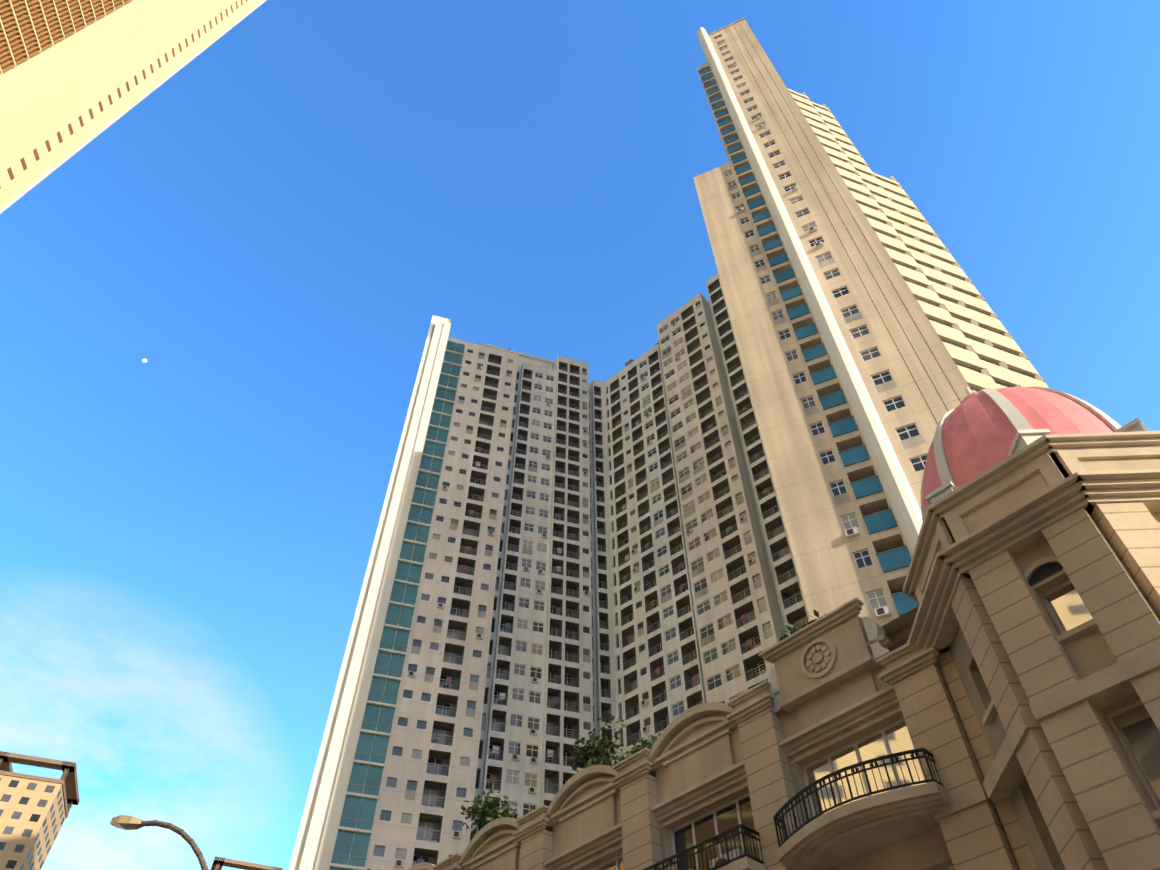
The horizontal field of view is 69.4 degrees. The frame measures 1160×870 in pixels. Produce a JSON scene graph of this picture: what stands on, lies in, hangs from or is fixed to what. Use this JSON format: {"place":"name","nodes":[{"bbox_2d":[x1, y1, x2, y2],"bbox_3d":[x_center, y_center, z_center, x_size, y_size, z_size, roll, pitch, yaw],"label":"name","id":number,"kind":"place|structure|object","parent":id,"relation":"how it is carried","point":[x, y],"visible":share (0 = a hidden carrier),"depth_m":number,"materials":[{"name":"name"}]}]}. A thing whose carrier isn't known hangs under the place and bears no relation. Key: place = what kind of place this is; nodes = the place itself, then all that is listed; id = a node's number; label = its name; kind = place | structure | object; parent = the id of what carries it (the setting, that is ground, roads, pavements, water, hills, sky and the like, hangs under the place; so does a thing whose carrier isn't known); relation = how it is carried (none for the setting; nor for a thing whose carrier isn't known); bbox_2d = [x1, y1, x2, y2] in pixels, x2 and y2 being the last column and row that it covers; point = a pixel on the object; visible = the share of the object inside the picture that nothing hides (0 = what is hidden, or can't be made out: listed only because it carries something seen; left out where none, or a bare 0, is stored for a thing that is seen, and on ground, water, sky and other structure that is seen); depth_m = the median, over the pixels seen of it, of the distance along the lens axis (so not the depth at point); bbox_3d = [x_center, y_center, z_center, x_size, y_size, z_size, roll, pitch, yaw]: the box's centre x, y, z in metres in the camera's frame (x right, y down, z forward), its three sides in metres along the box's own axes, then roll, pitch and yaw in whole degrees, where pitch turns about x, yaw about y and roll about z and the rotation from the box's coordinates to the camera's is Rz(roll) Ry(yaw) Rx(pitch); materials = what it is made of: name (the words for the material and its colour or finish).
{"place":"outdoors","nodes":[
{"label":"outdoors","id":0,"kind":"place"},
{"bbox_2d":[0,751,78,869],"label":"building","id":1,"kind":"structure","parent":0,"point":[34,810],"depth_m":175.70,"materials":[{"name":"beige concrete"}]},
{"bbox_2d":[211,856,282,869],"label":"building","id":2,"kind":"structure","parent":0,"point":[219,863],"depth_m":210.94,"materials":[{"name":"brown concrete"}]},
{"bbox_2d":[289,273,809,869],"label":"apartment tower","id":3,"kind":"structure","parent":0,"point":[565,553],"depth_m":93.53,"materials":[{"name":"white paint"}]},
{"bbox_2d":[0,0,1159,869],"label":"sky","id":4,"kind":"structure","parent":0,"point":[280,227],"materials":[{"name":"blue"}]},
{"label":"ground","id":5,"kind":"structure","parent":0,"visible":0},
{"bbox_2d":[0,0,266,213],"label":"tower building","id":6,"kind":"structure","parent":5,"relation":"on","point":[76,76],"depth_m":111.28,"materials":[{"name":"white paint"}]},
{"bbox_2d":[408,386,1159,869],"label":"building","id":7,"kind":"structure","parent":5,"relation":"on","point":[992,702],"depth_m":16.41,"materials":[{"name":"beige stone"}]},
{"bbox_2d":[460,784,517,835],"bbox_3d":[-3.150,15.298,30.470,2.606,4.500,2.929,-1,-51,1],"label":"roof tree","id":8,"kind":"object","parent":7,"relation":"on","point":[483,816],"visible":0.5,"depth_m":31.04,"materials":[{"name":"green plant"}]},
{"bbox_2d":[568,710,660,771],"bbox_3d":[1.145,11.966,27.943,2.926,4.812,3.439,37,-60,-26],"label":"roof tree","id":9,"kind":"object","parent":7,"relation":"on","point":[585,759],"visible":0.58,"depth_m":28.62,"materials":[{"name":"green plant"}]},
{"bbox_2d":[778,609,825,641],"bbox_3d":[6.701,6.387,22.653,1.946,3.691,2.257,26,-55,-20],"label":"roof tree","id":10,"kind":"object","parent":7,"relation":"on","point":[816,614],"visible":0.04,"depth_m":23.54,"materials":[{"name":"green plant"}]},
{"bbox_2d":[693,17,1048,625],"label":"slab tower","id":11,"kind":"structure","parent":5,"relation":"on","point":[874,338],"depth_m":69.88,"materials":[{"name":"beige concrete"}]},
{"label":"road","id":12,"kind":"structure","parent":0,"visible":0},
{"bbox_2d":[110,815,208,869],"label":"street lamp","id":13,"kind":"object","parent":12,"relation":"on","point":[125,822],"visible":1,"depth_m":15.13,"materials":[{"name":"beige metal"}]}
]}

